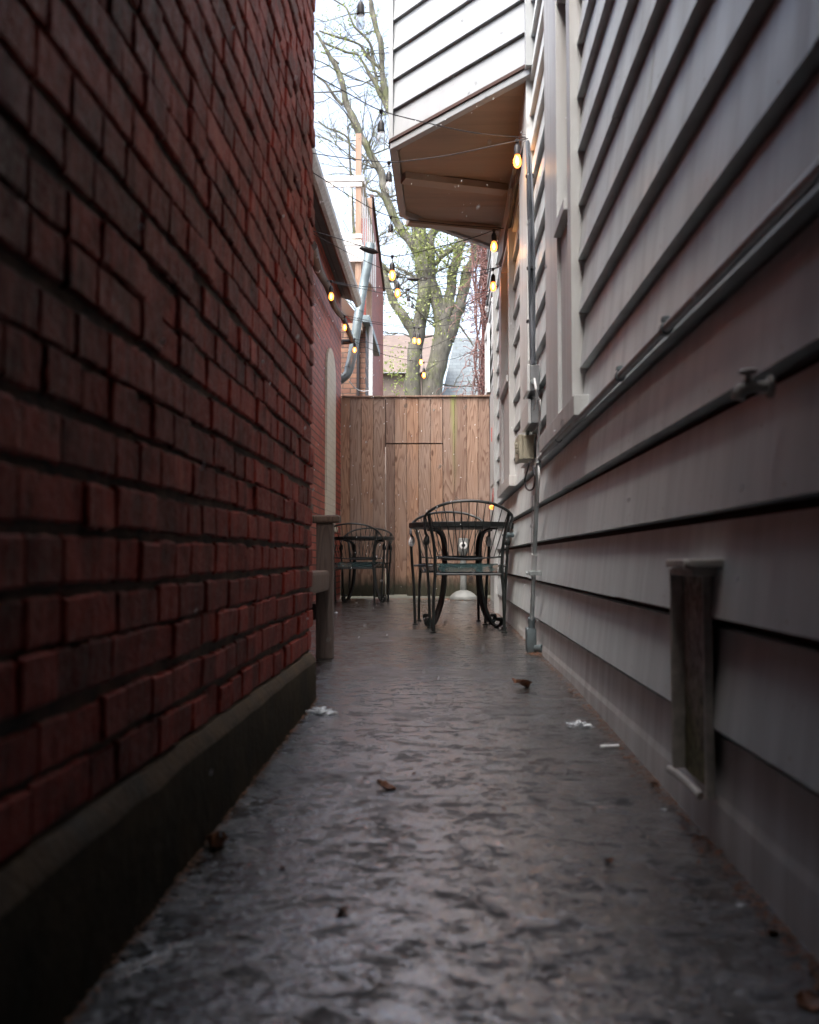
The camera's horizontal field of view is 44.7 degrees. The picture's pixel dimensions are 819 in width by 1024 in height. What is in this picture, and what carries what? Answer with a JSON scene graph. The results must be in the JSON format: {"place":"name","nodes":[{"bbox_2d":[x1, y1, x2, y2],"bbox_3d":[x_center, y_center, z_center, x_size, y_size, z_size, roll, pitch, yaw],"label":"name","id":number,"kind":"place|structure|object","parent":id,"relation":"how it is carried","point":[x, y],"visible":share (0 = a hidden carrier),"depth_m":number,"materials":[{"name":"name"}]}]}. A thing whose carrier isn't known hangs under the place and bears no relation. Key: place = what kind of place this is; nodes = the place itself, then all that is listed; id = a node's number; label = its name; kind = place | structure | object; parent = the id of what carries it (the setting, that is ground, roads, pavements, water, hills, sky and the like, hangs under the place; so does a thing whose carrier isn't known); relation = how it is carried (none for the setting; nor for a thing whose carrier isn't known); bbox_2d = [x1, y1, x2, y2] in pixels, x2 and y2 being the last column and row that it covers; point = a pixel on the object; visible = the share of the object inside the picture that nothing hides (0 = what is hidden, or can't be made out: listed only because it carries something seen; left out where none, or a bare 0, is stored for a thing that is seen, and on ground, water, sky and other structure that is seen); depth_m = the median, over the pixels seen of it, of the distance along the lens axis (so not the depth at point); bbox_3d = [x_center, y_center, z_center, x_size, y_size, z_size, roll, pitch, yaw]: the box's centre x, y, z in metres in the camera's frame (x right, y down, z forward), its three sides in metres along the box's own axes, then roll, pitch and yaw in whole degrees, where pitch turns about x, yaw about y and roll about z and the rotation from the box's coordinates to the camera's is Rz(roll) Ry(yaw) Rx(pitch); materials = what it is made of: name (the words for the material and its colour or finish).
{"place":"outdoors","nodes":[
{"label":"outdoors","id":0,"kind":"place"},
{"bbox_2d":[313,0,481,387],"label":"sky","id":1,"kind":"structure","parent":0,"point":[344,64],"materials":[{"name":"white"}]},
{"bbox_2d":[340,574,490,598],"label":"yard","id":2,"kind":"structure","parent":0,"point":[397,597],"depth_m":13.24,"materials":[{"name":"grey concrete"}]},
{"bbox_2d":[340,298,379,594],"bbox_3d":[-2.007,-0.974,15.060,3.025,4.550,2.350,0,-3,2],"label":"brick annex","id":3,"kind":"object","parent":2,"relation":"on","point":[361,378],"visible":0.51,"depth_m":14.16,"materials":[{"name":"brick"}]},
{"bbox_2d":[324,133,376,320],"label":"raised deck","id":4,"kind":"structure","parent":3,"relation":"on","point":[358,183],"depth_m":14.87,"materials":[{"name":"white wood"}]},
{"bbox_2d":[341,194,384,398],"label":"brick wall","id":5,"kind":"structure","parent":2,"relation":"on","point":[377,308],"depth_m":18.75,"materials":[{"name":"red brick"}]},
{"bbox_2d":[315,61,411,338],"bbox_3d":[-1.995,-7.925,38.290,7.974,20.640,7.130,0,-3,2],"label":"slender tree","id":6,"kind":"object","parent":2,"relation":"on","point":[364,168],"visible":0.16,"depth_m":38.59,"materials":[{"name":"brown plant"}]},
{"bbox_2d":[313,0,481,398],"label":"maple tree","id":7,"kind":"object","parent":2,"relation":"on","point":[426,263],"visible":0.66,"depth_m":22.16,"materials":[{"name":"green plant"}]},
{"bbox_2d":[383,335,432,573],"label":"tan house","id":8,"kind":"structure","parent":2,"relation":"on","point":[395,342],"depth_m":35.04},
{"bbox_2d":[341,395,489,596],"bbox_3d":[0.072,-0.199,12.331,1.846,2.498,0.092,0,-3,2],"label":"board fence","id":9,"kind":"object","parent":2,"relation":"on","point":[416,458],"visible":0.87,"depth_m":12.32,"materials":[{"name":"brown wood"}]},
{"bbox_2d":[442,338,481,398],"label":"shingled house","id":10,"kind":"structure","parent":2,"relation":"on","point":[456,366],"depth_m":38.40,"materials":[{"name":"white paint"}]},
{"bbox_2d":[436,241,489,465],"bbox_3d":[1.159,-1.733,14.252,1.569,5.800,0.802,0,-3,2],"label":"climbing vine","id":11,"kind":"object","parent":2,"relation":"on","point":[482,262],"visible":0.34,"depth_m":14.38,"materials":[{"name":"brown plant"}]},
{"bbox_2d":[481,248,489,475],"bbox_3d":[1.177,-1.539,14.759,0.190,5.650,0.400,0,-3,2],"label":"brick chimney","id":12,"kind":"object","parent":2,"relation":"on","point":[482,330],"depth_m":14.64,"materials":[{"name":"red brick"}]},
{"bbox_2d":[66,599,818,1023],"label":"pavement","id":13,"kind":"structure","parent":0,"point":[464,907],"depth_m":1.67,"materials":[{"name":"concrete"}]},
{"bbox_2d":[206,830,228,847],"bbox_3d":[-0.360,0.612,1.858,0.041,0.028,0.042,3,-4,-44],"label":"dead leaf","id":14,"kind":"object","parent":13,"relation":"on","point":[215,840],"visible":1,"depth_m":1.85,"materials":[{"name":"brown plant"}]},
{"bbox_2d":[305,706,338,714],"bbox_3d":[-0.291,0.650,3.267,0.114,0.023,0.096,1,-3,-26],"label":"plastic wrapper","id":15,"kind":"object","parent":13,"relation":"on","point":[323,710],"visible":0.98,"depth_m":3.26,"materials":[{"name":"white"}]},
{"bbox_2d":[309,503,340,658],"bbox_3d":[-0.701,0.249,4.408,0.680,0.900,1.190,0,-3,2],"label":"garden bench","id":16,"kind":"object","parent":13,"relation":"on","point":[322,588],"visible":0.1,"depth_m":4.91,"materials":[{"name":"grey wood"}]},
{"bbox_2d":[335,905,348,911],"bbox_3d":[-0.103,0.612,1.535,0.020,0.011,0.020,-1,-3,25],"label":"dead leaf","id":17,"kind":"object","parent":13,"relation":"on","point":[344,908],"visible":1,"depth_m":1.53,"materials":[{"name":"brown plant"}]},
{"bbox_2d":[334,523,385,604],"bbox_3d":[-0.599,0.570,10.982,0.624,0.881,0.654,0,-3,5],"label":"patio chair","id":18,"kind":"object","parent":13,"relation":"on","point":[356,565],"visible":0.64,"depth_m":10.79,"materials":[{"name":"black metal"}]},
{"bbox_2d":[334,536,393,602],"bbox_3d":[-0.518,0.658,11.424,0.690,0.745,0.690,0,-3,-1],"label":"bistro table","id":19,"kind":"object","parent":13,"relation":"on","point":[379,539],"visible":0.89,"depth_m":11.27,"materials":[{"name":"black metal"}]},
{"bbox_2d":[339,527,392,600],"bbox_3d":[-0.503,0.614,11.914,0.624,0.881,0.654,0,-3,2],"label":"patio chair","id":20,"kind":"object","parent":13,"relation":"on","point":[389,548],"visible":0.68,"depth_m":12.07,"materials":[{"name":"black metal"}]},
{"bbox_2d":[376,779,395,789],"bbox_3d":[-0.054,0.626,2.286,0.041,0.021,0.042,1,-3,-22],"label":"dead leaf","id":21,"kind":"object","parent":13,"relation":"on","point":[386,785],"visible":1,"depth_m":2.29,"materials":[{"name":"brown plant"}]},
{"bbox_2d":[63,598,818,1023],"bbox_3d":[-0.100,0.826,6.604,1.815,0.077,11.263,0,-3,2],"label":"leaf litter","id":22,"kind":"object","parent":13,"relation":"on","point":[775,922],"visible":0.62,"depth_m":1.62,"materials":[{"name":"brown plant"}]},
{"bbox_2d":[408,511,491,624],"bbox_3d":[0.307,0.415,7.711,0.624,0.881,0.654,0,-3,1],"label":"patio chair","id":23,"kind":"object","parent":13,"relation":"on","point":[411,542],"visible":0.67,"depth_m":7.86,"materials":[{"name":"black metal"}]},
{"bbox_2d":[409,521,513,627],"bbox_3d":[0.384,0.460,7.338,0.780,0.755,0.780,0,-3,0],"label":"bistro table","id":24,"kind":"object","parent":13,"relation":"on","point":[479,580],"visible":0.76,"depth_m":7.19,"materials":[{"name":"black metal"}]},
{"bbox_2d":[450,538,476,599],"bbox_3d":[0.648,0.686,11.986,0.330,0.742,0.330,0,-3,2],"label":"ash stand","id":25,"kind":"object","parent":13,"relation":"on","point":[463,593],"visible":0.81,"depth_m":11.93,"materials":[{"name":"grey plastic"}]},
{"bbox_2d":[423,499,513,632],"bbox_3d":[0.400,0.372,6.803,0.624,0.881,0.654,0,-3,2],"label":"patio chair","id":26,"kind":"object","parent":13,"relation":"on","point":[466,569],"visible":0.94,"depth_m":6.61,"materials":[{"name":"black metal"}]},
{"bbox_2d":[512,678,531,686],"bbox_3d":[0.430,0.655,3.810,0.078,0.040,0.077,0,-3,2],"label":"dead leaf","id":27,"kind":"object","parent":13,"relation":"on","point":[525,683],"visible":1,"depth_m":3.80,"materials":[{"name":"brown plant"}]},
{"bbox_2d":[566,719,594,728],"bbox_3d":[0.523,0.644,3.030,0.117,0.023,0.064,0,-3,2],"label":"tissue","id":28,"kind":"object","parent":13,"relation":"on","point":[579,724],"visible":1,"depth_m":3.02,"materials":[{"name":"white paper"}]},
{"bbox_2d":[604,858,613,862],"bbox_3d":[0.354,0.618,1.766,0.018,0.009,0.018,-1,-3,26],"label":"dead leaf","id":29,"kind":"object","parent":13,"relation":"on","point":[610,860],"visible":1,"depth_m":1.76,"materials":[{"name":"brown plant"}]},
{"bbox_2d":[600,744,618,747],"bbox_3d":[0.547,0.641,2.723,0.053,0.009,0.009,1,-3,-11],"label":"cigarette end","id":30,"kind":"object","parent":13,"relation":"on","point":[610,746],"visible":1,"depth_m":2.72,"materials":[{"name":"white paper"}]},
{"bbox_2d":[713,849,722,854],"bbox_3d":[0.564,0.620,1.815,0.018,0.007,0.018,-2,-3,38],"label":"dead leaf","id":31,"kind":"object","parent":13,"relation":"on","point":[717,852],"visible":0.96,"depth_m":1.82,"materials":[{"name":"brown plant"}]},
{"bbox_2d":[765,928,778,934],"bbox_3d":[0.527,0.609,1.447,0.020,0.011,0.020,0,-3,2],"label":"dead leaf","id":32,"kind":"object","parent":13,"relation":"on","point":[772,931],"visible":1,"depth_m":1.44,"materials":[{"name":"brown plant"}]},
{"bbox_2d":[794,988,818,1011],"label":"dead leaf","id":33,"kind":"object","parent":13,"relation":"on","point":[811,1003],"visible":1,"depth_m":1.23,"materials":[{"name":"brown plant"}]},
{"label":"ground","id":34,"kind":"structure","parent":0,"visible":0},
{"bbox_2d":[0,0,315,1023],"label":"brick building","id":35,"kind":"structure","parent":34,"relation":"on","point":[140,698],"depth_m":1.54,"materials":[{"name":"brick"}]},
{"bbox_2d":[310,148,361,602],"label":"brick house","id":36,"kind":"structure","parent":34,"relation":"on","point":[325,426],"depth_m":10.66,"materials":[{"name":"red brick"}]},
{"bbox_2d":[325,348,337,531],"bbox_3d":[-0.872,-0.809,11.144,0.045,2.050,1.000,0,-3,2],"label":"blocked window","id":37,"kind":"structure","parent":36,"relation":"in","point":[330,371],"depth_m":11.04,"materials":[{"name":"beige paint"}]},
{"bbox_2d":[311,241,353,343],"bbox_3d":[-0.809,-2.223,10.647,0.136,0.220,4.404,0,-3,1],"label":"branch pipe","id":38,"kind":"object","parent":36,"relation":"attached to","point":[321,275],"visible":0.84,"depth_m":9.94,"materials":[{"name":"black plastic"}]},
{"bbox_2d":[341,339,351,344],"bbox_3d":[-0.798,-2.194,12.796,0.184,0.102,0.085,2,-3,-36],"label":"drain pipe","id":39,"kind":"object","parent":38,"relation":"attached to","point":[345,341],"visible":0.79,"depth_m":12.75,"materials":[{"name":"grey metal"}]},
{"bbox_2d":[341,242,374,383],"bbox_3d":[-0.699,-2.612,13.037,0.164,1.954,0.611,-2,-4,42],"label":"metal duct","id":40,"kind":"object","parent":38,"relation":"attached to","point":[356,330],"visible":0.77,"depth_m":13.00,"materials":[{"name":"metal"}]},
{"bbox_2d":[343,313,486,343],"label":"string light","id":41,"kind":"object","parent":38,"relation":"hanging from","point":[345,327],"visible":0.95,"depth_m":11.53,"materials":[{"name":"black glass"}]},
{"bbox_2d":[343,290,489,344],"bbox_3d":[0.149,-2.225,11.523,1.642,0.362,1.019,0,-3,9],"label":"string light","id":42,"kind":"object","parent":38,"relation":"hanging from","point":[418,336],"visible":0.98,"depth_m":11.75,"materials":[{"name":"black glass"}]},
{"bbox_2d":[353,319,483,363],"bbox_3d":[0.128,-2.206,12.983,1.692,0.456,0.726,0,-3,2],"label":"string light","id":43,"kind":"object","parent":38,"relation":"hanging from","point":[354,347],"visible":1,"depth_m":13.11,"materials":[{"name":"black glass"}]},
{"bbox_2d":[356,342,482,376],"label":"string light","id":44,"kind":"object","parent":38,"relation":"hanging from","point":[423,370],"visible":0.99,"depth_m":13.35,"materials":[{"name":"black glass"}]},
{"bbox_2d":[388,0,818,960],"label":"sided house","id":45,"kind":"structure","parent":34,"relation":"on","point":[676,146],"depth_m":2.42,"materials":[{"name":"grey paint"}]},
{"bbox_2d":[356,0,364,29],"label":"string light","id":46,"kind":"object","parent":45,"relation":"hanging from","point":[360,10],"visible":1,"depth_m":4.61,"materials":[{"name":"clear glass"}]},
{"bbox_2d":[313,173,500,239],"bbox_3d":[-0.111,-2.123,7.044,1.715,0.373,0.190,2,-3,-30],"label":"string light","id":47,"kind":"object","parent":45,"relation":"hanging from","point":[390,228],"visible":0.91,"depth_m":7.11,"materials":[{"name":"black glass"}]},
{"bbox_2d":[313,233,501,295],"bbox_3d":[-0.211,-1.973,8.248,1.706,0.435,1.103,1,-3,-12],"label":"string light","id":48,"kind":"object","parent":45,"relation":"hanging from","point":[493,281],"visible":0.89,"depth_m":8.28,"materials":[{"name":"black glass"}]},
{"bbox_2d":[407,276,426,280],"bbox_3d":[0.067,-2.039,8.708,0.178,0.044,0.032,0,-3,2],"label":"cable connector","id":49,"kind":"object","parent":48,"relation":"attached to","point":[410,278],"visible":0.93,"depth_m":8.70,"materials":[{"name":"black plastic"}]},
{"bbox_2d":[313,228,503,280],"bbox_3d":[-0.113,-1.880,7.252,1.529,0.249,0.553,0,-3,-4],"label":"string light","id":50,"kind":"object","parent":45,"relation":"hanging from","point":[493,239],"visible":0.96,"depth_m":7.24,"materials":[{"name":"black glass"}]},
{"bbox_2d":[359,246,377,253],"bbox_3d":[-0.297,-1.924,7.315,0.148,0.050,0.044,2,-3,-29],"label":"cable connector","id":51,"kind":"object","parent":50,"relation":"hanging from","point":[369,250],"visible":1,"depth_m":7.29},
{"bbox_2d":[327,281,492,313],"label":"string light","id":52,"kind":"object","parent":45,"relation":"hanging from","point":[486,303],"visible":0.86,"depth_m":10.00,"materials":[{"name":"black glass"}]},
{"bbox_2d":[327,267,498,307],"bbox_3d":[0.244,-2.124,9.373,1.684,0.368,1.211,-1,-3,23],"label":"string light","id":53,"kind":"object","parent":45,"relation":"hanging from","point":[331,291],"visible":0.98,"depth_m":9.36,"materials":[{"name":"black glass"}]},
{"bbox_2d":[313,73,523,144],"bbox_3d":[-0.015,-2.053,5.275,1.603,0.230,0.182,2,-3,-37],"label":"string light","id":54,"kind":"object","parent":45,"relation":"hanging from","point":[381,126],"visible":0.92,"depth_m":5.26,"materials":[{"name":"black glass"}]},
{"bbox_2d":[313,138,527,192],"bbox_3d":[-0.008,-2.024,5.846,1.408,0.221,0.237,0,-3,8],"label":"string light","id":55,"kind":"object","parent":45,"relation":"hanging from","point":[517,150],"visible":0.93,"depth_m":5.81,"materials":[{"name":"black glass"}]},
{"bbox_2d":[484,323,489,394],"bbox_3d":[1.016,-1.951,13.031,0.040,0.890,0.740,0,-3,2],"label":"window","id":56,"kind":"structure","parent":45,"relation":"in","point":[487,333],"depth_m":12.70,"materials":[{"name":"white glass"}]},
{"bbox_2d":[491,251,492,349],"bbox_3d":[0.951,-2.645,11.063,0.040,1.490,1.040,0,-3,2],"label":"window","id":57,"kind":"structure","parent":45,"relation":"in","point":[491,251],"depth_m":11.45,"materials":[{"name":"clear glass"}]},
{"bbox_2d":[490,388,500,600],"bbox_3d":[0.961,-0.252,10.754,0.088,2.500,3.010,0,-3,2],"label":"door","id":58,"kind":"structure","parent":45,"relation":"in","point":[491,395],"depth_m":11.72,"materials":[{"name":"white paint"}]},
{"bbox_2d":[497,188,517,498],"bbox_3d":[0.779,-1.209,7.564,0.155,2.130,1.440,0,-3,2],"label":"window","id":59,"kind":"structure","parent":45,"relation":"in","point":[507,408],"depth_m":7.37,"materials":[{"name":"white glass"}]},
{"bbox_2d":[502,532,513,537],"bbox_3d":[0.688,0.161,6.969,0.086,0.039,0.041,1,-3,-17],"label":"pipe stub","id":60,"kind":"object","parent":45,"relation":"attached to","point":[510,534],"visible":0.61,"depth_m":6.96,"materials":[{"name":"metal"}]},
{"bbox_2d":[498,143,523,266],"bbox_3d":[0.704,-2.061,6.909,0.053,0.134,2.156,0,-3,2],"label":"cable bundle","id":61,"kind":"object","parent":45,"relation":"attached to","point":[513,198],"visible":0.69,"depth_m":6.66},
{"bbox_2d":[515,431,533,463],"bbox_3d":[0.629,-0.365,5.524,0.103,0.170,0.291,0,-3,2],"label":"meter box","id":62,"kind":"object","parent":45,"relation":"attached to","point":[524,448],"visible":0.98,"depth_m":5.41,"materials":[{"name":"metal"}]},
{"bbox_2d":[525,140,535,364],"bbox_3d":[0.638,-1.379,5.206,0.048,1.244,0.263,0,-3,2],"label":"conduit pipe","id":63,"kind":"object","parent":45,"relation":"attached to","point":[531,268],"visible":0.99,"depth_m":5.21,"materials":[{"name":"grey metal"}]},
{"bbox_2d":[522,397,538,432],"bbox_3d":[0.647,-0.531,5.343,0.055,0.164,0.388,0,-3,2],"label":"disconnect box","id":64,"kind":"object","parent":45,"relation":"attached to","point":[530,417],"visible":0.92,"depth_m":5.16,"materials":[{"name":"grey plastic"}]},
{"bbox_2d":[523,360,538,399],"bbox_3d":[0.640,-0.698,5.242,0.063,0.169,0.285,0,-3,2],"label":"disconnect box","id":65,"kind":"object","parent":45,"relation":"attached to","point":[531,372],"visible":0.91,"depth_m":5.12,"materials":[{"name":"grey plastic"}]},
{"bbox_2d":[531,496,532,553],"bbox_3d":[0.669,0.261,5.462,0.011,0.698,0.123,0,-3,2],"label":"wire","id":66,"kind":"object","parent":45,"relation":"attached to","point":[532,520],"visible":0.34,"depth_m":5.45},
{"bbox_2d":[533,378,540,506],"bbox_3d":[0.624,-0.171,4.899,0.038,0.920,0.712,0,-3,6],"label":"cable","id":67,"kind":"object","parent":45,"relation":"attached to","point":[539,423],"visible":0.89,"depth_m":4.80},
{"bbox_2d":[539,0,588,452],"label":"window","id":68,"kind":"structure","parent":45,"relation":"in","point":[565,379],"depth_m":4.08,"materials":[{"name":"white glass"}]},
{"bbox_2d":[525,159,818,652],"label":"conduit pipe","id":69,"kind":"object","parent":45,"relation":"attached to","point":[797,193],"visible":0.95,"depth_m":1.98,"materials":[{"name":"metal"}]},
{"bbox_2d":[524,461,535,490],"bbox_3d":[0.610,-0.177,5.077,0.017,0.154,0.469,0,-3,0],"label":"cable","id":70,"kind":"object","parent":69,"relation":"hanging from","point":[526,488],"visible":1,"depth_m":5.03,"materials":[{"name":"black plastic"}]},
{"bbox_2d":[666,558,723,799],"bbox_3d":[0.554,0.315,1.936,0.077,0.450,0.253,0,-3,4],"label":"metal wall vent","id":71,"kind":"object","parent":45,"relation":"attached to","point":[692,685],"visible":0.92,"depth_m":1.96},
{"bbox_2d":[732,368,775,400],"bbox_3d":[0.521,-0.194,1.515,0.061,0.049,0.036,0,-3,2],"label":"garden tap","id":72,"kind":"object","parent":45,"relation":"attached to","point":[748,386],"visible":1,"depth_m":1.51,"materials":[{"name":"metal"}]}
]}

